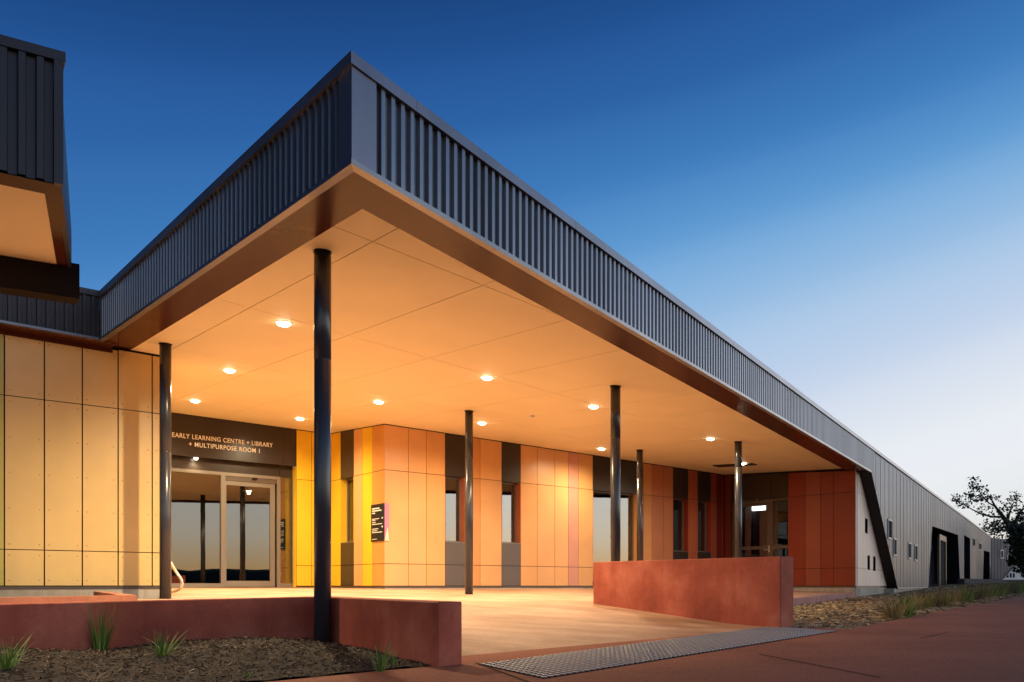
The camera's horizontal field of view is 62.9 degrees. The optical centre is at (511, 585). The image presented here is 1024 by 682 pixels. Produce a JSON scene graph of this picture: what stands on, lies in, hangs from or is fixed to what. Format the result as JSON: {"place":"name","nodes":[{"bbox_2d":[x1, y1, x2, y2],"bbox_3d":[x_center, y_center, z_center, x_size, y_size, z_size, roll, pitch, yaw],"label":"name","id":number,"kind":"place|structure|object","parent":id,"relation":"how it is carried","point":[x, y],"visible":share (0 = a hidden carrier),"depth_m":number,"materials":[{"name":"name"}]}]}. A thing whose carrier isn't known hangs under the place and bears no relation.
{"place":"outdoors","nodes":[
{"label":"outdoors","id":0,"kind":"place"},
{"bbox_2d":[137,587,854,655],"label":"porch floor","id":1,"kind":"structure","parent":0,"point":[500,620],"depth_m":9.76,"materials":[{"name":"beige concrete"}]},
{"bbox_2d":[0,591,136,603],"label":"kerb","id":2,"kind":"structure","parent":1,"relation":"on","point":[104,596],"depth_m":8.08,"materials":[{"name":"red concrete"}]},
{"bbox_2d":[171,561,183,592],"bbox_3d":[-5.556,-0.349,12.876,0.154,1.018,2.060,0,0,-45],"label":"handrail","id":3,"kind":"object","parent":1,"relation":"on","point":[179,577],"visible":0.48,"depth_m":12.19,"materials":[{"name":"metal"}]},
{"bbox_2d":[0,0,1023,538],"label":"sky","id":4,"kind":"structure","parent":0,"point":[835,187],"materials":[{"name":"blue"}]},
{"bbox_2d":[171,579,1023,681],"bbox_3d":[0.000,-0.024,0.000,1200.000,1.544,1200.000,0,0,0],"label":"ground","id":5,"kind":"structure","parent":0,"point":[405,667],"depth_m":11.03,"materials":[{"name":"brown soil"}]},
{"bbox_2d":[0,34,79,303],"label":"neighbour canopy","id":6,"kind":"object","parent":5,"relation":"on","point":[35,243],"visible":1,"depth_m":5.55,"materials":[{"name":"metal"}]},
{"bbox_2d":[0,636,430,681],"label":"mulch bed","id":7,"kind":"object","parent":5,"relation":"on","point":[61,676],"visible":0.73,"depth_m":5.67,"materials":[{"name":"brown wood"}]},
{"bbox_2d":[0,635,43,669],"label":"grass plant","id":8,"kind":"object","parent":7,"relation":"on","point":[9,661],"depth_m":5.09,"materials":[{"name":"green plant"}]},
{"bbox_2d":[71,668,121,681],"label":"dry twigs","id":9,"kind":"object","parent":7,"relation":"on","point":[92,679],"visible":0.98,"depth_m":4.99,"materials":[{"name":"brown plant"}]},
{"bbox_2d":[83,598,136,649],"bbox_3d":[-3.060,0.294,6.344,0.435,0.432,0.363,0,0,0],"label":"grass plant","id":10,"kind":"object","parent":7,"relation":"on","point":[100,643],"depth_m":6.30,"materials":[{"name":"green plant"}]},
{"bbox_2d":[144,628,184,656],"bbox_3d":[-2.422,0.398,5.845,0.380,0.218,0.401,0,0,41],"label":"grass plant","id":11,"kind":"object","parent":7,"relation":"on","point":[160,648],"depth_m":5.83,"materials":[{"name":"green plant"}]},
{"bbox_2d":[366,643,392,671],"bbox_3d":[-0.898,0.484,5.702,0.192,0.216,0.217,0,0,0],"label":"grass plant","id":12,"kind":"object","parent":7,"relation":"on","point":[380,663],"depth_m":5.68,"materials":[{"name":"green plant"}]},
{"bbox_2d":[388,651,399,668],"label":"grass plant","id":13,"kind":"object","parent":7,"relation":"on","point":[394,659],"depth_m":5.86,"materials":[{"name":"green plant"}]},
{"bbox_2d":[0,596,461,666],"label":"wall","id":14,"kind":"structure","parent":5,"relation":"on","point":[427,631],"depth_m":6.51,"materials":[{"name":"red concrete"}]},
{"bbox_2d":[0,50,990,642],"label":"school building","id":15,"kind":"structure","parent":5,"relation":"on","point":[372,234],"depth_m":11.48,"materials":[{"name":"metal"}]},
{"bbox_2d":[172,432,272,452],"bbox_3d":[-6.127,-3.026,17.841,2.137,0.252,0.012,0,0,-38],"label":"entrance sign","id":16,"kind":"object","parent":15,"relation":"attached to","point":[212,446],"visible":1,"depth_m":17.83,"materials":[{"name":"white metal"}]},
{"bbox_2d":[223,369,235,372],"bbox_3d":[-4.212,-3.202,12.491,0.188,0.051,0.188,0,0,0],"label":"downlight","id":17,"kind":"object","parent":15,"relation":"attached to","point":[229,370],"visible":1,"depth_m":12.44,"materials":[{"name":"white"}]},
{"bbox_2d":[225,476,276,586],"bbox_3d":[-5.725,-1.177,18.399,1.151,2.394,0.130,0,0,-38],"label":"door","id":18,"kind":"structure","parent":15,"relation":"in","point":[249,502],"depth_m":18.40,"materials":[{"name":"glass"}]},
{"bbox_2d":[275,320,291,326],"bbox_3d":[-2.616,-2.997,9.595,0.188,0.051,0.188,0,0,0],"label":"downlight","id":19,"kind":"object","parent":15,"relation":"attached to","point":[283,323],"visible":1,"depth_m":9.55,"materials":[{"name":"white"}]},
{"bbox_2d":[343,478,353,542],"bbox_3d":[-3.585,-1.678,18.659,0.204,1.444,0.615,0,0,-38],"label":"window","id":20,"kind":"structure","parent":15,"relation":"in","point":[350,483],"depth_m":18.84,"materials":[{"name":"metal"}]},
{"bbox_2d":[371,503,388,541],"bbox_3d":[-2.772,-1.318,17.483,0.120,0.775,0.559,0,0,-42],"label":"directory sign","id":21,"kind":"object","parent":15,"relation":"attached to","point":[379,522],"visible":1,"depth_m":17.35,"materials":[{"name":"black metal"}]},
{"bbox_2d":[446,477,464,542],"bbox_3d":[-1.304,-1.676,18.435,0.503,1.449,0.204,0,0,-38],"label":"window","id":22,"kind":"structure","parent":15,"relation":"in","point":[453,485],"depth_m":18.54,"materials":[{"name":"glass"}]},
{"bbox_2d":[481,376,492,379],"bbox_3d":[-0.361,-2.989,12.066,0.188,0.051,0.188,0,0,0],"label":"downlight","id":23,"kind":"object","parent":15,"relation":"attached to","point":[486,377],"visible":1,"depth_m":12.01,"materials":[{"name":"white"}]},
{"bbox_2d":[502,482,519,543],"bbox_3d":[-0.076,-1.688,19.391,0.530,1.424,0.204,0,0,-38],"label":"window","id":24,"kind":"structure","parent":15,"relation":"in","point":[508,489],"depth_m":19.48,"materials":[{"name":"glass"}]},
{"bbox_2d":[588,405,598,408],"bbox_3d":[1.363,-2.985,13.993,0.188,0.051,0.188,0,0,0],"label":"downlight","id":25,"kind":"object","parent":15,"relation":"attached to","point":[593,406],"visible":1,"depth_m":13.94,"materials":[{"name":"white"}]},
{"bbox_2d":[593,491,632,561],"bbox_3d":[2.547,-1.260,21.531,1.592,2.280,0.050,0,0,-38],"label":"window","id":26,"kind":"structure","parent":15,"relation":"in","point":[601,500],"depth_m":21.45,"materials":[{"name":"glass"}]},
{"bbox_2d":[673,499,687,551],"bbox_3d":[4.555,-1.667,22.996,0.592,1.466,0.204,0,0,-38],"label":"window","id":27,"kind":"structure","parent":15,"relation":"in","point":[678,504],"depth_m":23.12,"materials":[{"name":"glass"}]},
{"bbox_2d":[698,501,705,551],"bbox_3d":[5.341,-1.675,23.608,0.533,1.451,0.204,0,0,-38],"label":"window","id":28,"kind":"structure","parent":15,"relation":"in","point":[701,504],"depth_m":23.72,"materials":[{"name":"glass"}]},
{"bbox_2d":[713,463,756,466],"bbox_3d":[5.699,-3.090,21.460,0.352,0.102,1.225,0,0,-40],"label":"ceiling heater","id":29,"kind":"object","parent":15,"relation":"on","point":[733,465],"visible":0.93,"depth_m":21.45,"materials":[{"name":"black metal"}]},
{"bbox_2d":[734,502,770,557],"bbox_3d":[6.733,-1.133,23.484,0.121,2.385,1.140,0,0,-44],"label":"door","id":30,"kind":"structure","parent":15,"relation":"in","point":[768,547],"depth_m":23.18,"materials":[{"name":"brown metal"}]},
{"bbox_2d":[752,505,766,510],"bbox_3d":[7.366,-2.508,25.200,0.160,0.482,0.600,0,0,-44],"label":"batten light","id":31,"kind":"object","parent":15,"relation":"attached to","point":[756,508],"visible":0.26,"depth_m":25.09,"materials":[{"name":"white plastic"}]},
{"bbox_2d":[887,518,892,539],"bbox_3d":[10.849,-1.633,24.202,0.162,0.576,0.747,0,0,33],"label":"window","id":32,"kind":"structure","parent":15,"relation":"in","point":[889,522],"depth_m":24.20,"materials":[{"name":"grey glass"}]},
{"bbox_2d":[893,538,896,555],"bbox_3d":[11.345,-1.157,24.978,0.162,0.537,0.597,0,0,33],"label":"window","id":33,"kind":"structure","parent":15,"relation":"in","point":[894,539],"depth_m":24.99,"materials":[{"name":"grey glass"}]},
{"bbox_2d":[908,542,911,558],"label":"window","id":34,"kind":"structure","parent":15,"relation":"in","point":[909,544],"depth_m":27.70,"materials":[{"name":"grey glass"}]},
{"bbox_2d":[914,544,917,560],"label":"window","id":35,"kind":"structure","parent":15,"relation":"in","point":[915,546],"depth_m":28.96,"materials":[{"name":"grey glass"}]},
{"bbox_2d":[937,534,946,585],"bbox_3d":[20.089,-1.025,39.136,0.100,2.650,3.025,0,0,33],"label":"door","id":36,"kind":"structure","parent":15,"relation":"in","point":[941,540],"depth_m":39.03,"materials":[{"name":"grey metal"}]},
{"bbox_2d":[593,556,792,627],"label":"ramp wall","id":37,"kind":"structure","parent":5,"relation":"on","point":[753,591],"depth_m":10.03,"materials":[{"name":"red concrete"}]},
{"bbox_2d":[872,594,923,619],"bbox_3d":[5.060,0.273,11.056,0.798,0.352,0.672,0,0,0],"label":"grass tussock","id":38,"kind":"object","parent":5,"relation":"on","point":[894,611],"depth_m":10.96,"materials":[{"name":"plant"}]},
{"bbox_2d":[884,593,924,616],"bbox_3d":[5.395,0.259,11.549,0.701,0.362,0.684,0,0,0],"label":"grass tussock","id":39,"kind":"object","parent":5,"relation":"on","point":[910,613],"depth_m":11.47,"materials":[{"name":"green plant"}]},
{"bbox_2d":[793,582,1023,628],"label":"stone mulch","id":40,"kind":"object","parent":5,"relation":"on","point":[802,613],"visible":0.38,"depth_m":13.75,"materials":[{"name":"gravel"}]},
{"bbox_2d":[938,586,972,603],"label":"grass tussock","id":41,"kind":"object","parent":40,"relation":"on","point":[957,596],"depth_m":16.38,"materials":[{"name":"plant"}]},
{"bbox_2d":[948,584,979,601],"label":"grass tussock","id":42,"kind":"object","parent":40,"relation":"on","point":[968,595],"depth_m":17.08,"materials":[{"name":"green plant"}]},
{"bbox_2d":[901,591,935,610],"bbox_3d":[6.499,0.222,13.463,0.655,0.368,0.684,0,0,40],"label":"grass tussock","id":43,"kind":"object","parent":5,"relation":"on","point":[920,606],"depth_m":13.43,"materials":[{"name":"plant"}]},
{"bbox_2d":[904,588,940,608],"bbox_3d":[7.015,0.203,14.257,0.647,0.378,0.730,0,0,11],"label":"grass tussock","id":44,"kind":"object","parent":5,"relation":"on","point":[930,604],"depth_m":14.18,"materials":[{"name":"green plant"}]},
{"bbox_2d":[910,587,949,607],"bbox_3d":[7.283,0.189,14.553,0.786,0.394,0.744,0,0,-11],"label":"grass tussock","id":45,"kind":"object","parent":5,"relation":"on","point":[937,605],"depth_m":14.46,"materials":[{"name":"green plant"}]},
{"bbox_2d":[927,586,958,606],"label":"grass tussock","id":46,"kind":"object","parent":5,"relation":"on","point":[948,601],"depth_m":15.04,"materials":[{"name":"green plant"}]},
{"bbox_2d":[957,584,987,600],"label":"grass tussock","id":47,"kind":"object","parent":5,"relation":"on","point":[980,597],"depth_m":17.95,"materials":[{"name":"green plant"}]},
{"bbox_2d":[967,585,993,598],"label":"grass tussock","id":48,"kind":"object","parent":5,"relation":"on","point":[988,596],"depth_m":18.91,"materials":[{"name":"green plant"}]},
{"bbox_2d":[958,579,1003,584],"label":"planter wall","id":49,"kind":"structure","parent":5,"relation":"on","point":[969,581],"depth_m":42.06,"materials":[{"name":"grey concrete"}]},
{"bbox_2d":[951,476,1023,538],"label":"gum tree","id":50,"kind":"object","parent":5,"relation":"on","point":[1006,523],"visible":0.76,"depth_m":77.92,"materials":[{"name":"black plant"}]},
{"bbox_2d":[971,582,1003,597],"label":"grass tussock","id":51,"kind":"object","parent":5,"relation":"on","point":[989,591],"depth_m":19.90,"materials":[{"name":"plant"}]},
{"bbox_2d":[976,584,1007,596],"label":"grass tussock","id":52,"kind":"object","parent":5,"relation":"on","point":[999,592],"depth_m":20.40,"materials":[{"name":"green plant"}]},
{"bbox_2d":[991,538,1013,578],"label":"building","id":53,"kind":"structure","parent":5,"relation":"on","point":[1000,568],"depth_m":69.55,"materials":[{"name":"grey metal"}]},
{"bbox_2d":[1000,550,1003,558],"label":"window","id":54,"kind":"structure","parent":53,"relation":"in","point":[1001,551],"depth_m":70.02,"materials":[{"name":"grey glass"}]},
{"bbox_2d":[990,581,1020,594],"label":"grass tussock","id":55,"kind":"object","parent":5,"relation":"on","point":[1009,592],"depth_m":21.60,"materials":[{"name":"green plant"}]},
{"bbox_2d":[993,581,1022,593],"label":"grass tussock","id":56,"kind":"object","parent":5,"relation":"on","point":[1014,591],"depth_m":22.89,"materials":[{"name":"green plant"}]},
{"bbox_2d":[999,580,1023,592],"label":"grass tussock","id":57,"kind":"object","parent":5,"relation":"on","point":[1021,589],"depth_m":23.64,"materials":[{"name":"green plant"}]},
{"bbox_2d":[1003,564,1023,579],"bbox_3d":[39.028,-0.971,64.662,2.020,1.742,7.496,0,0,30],"label":"white house","id":58,"kind":"structure","parent":5,"relation":"on","point":[1009,575],"depth_m":62.70,"materials":[{"name":"white paint"}]},
{"bbox_2d":[1004,514,1023,577],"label":"dark tree","id":59,"kind":"object","parent":5,"relation":"on","point":[1015,539],"visible":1,"depth_m":51.74,"materials":[{"name":"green plant"}]},
{"bbox_2d":[269,596,1023,681],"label":"path","id":60,"kind":"structure","parent":0,"point":[983,642],"depth_m":6.06,"materials":[{"name":"red concrete"}]},
{"bbox_2d":[480,627,834,677],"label":"tactile paving","id":61,"kind":"structure","parent":60,"relation":"on","point":[553,665],"depth_m":6.70,"materials":[{"name":"metal"}]}
]}

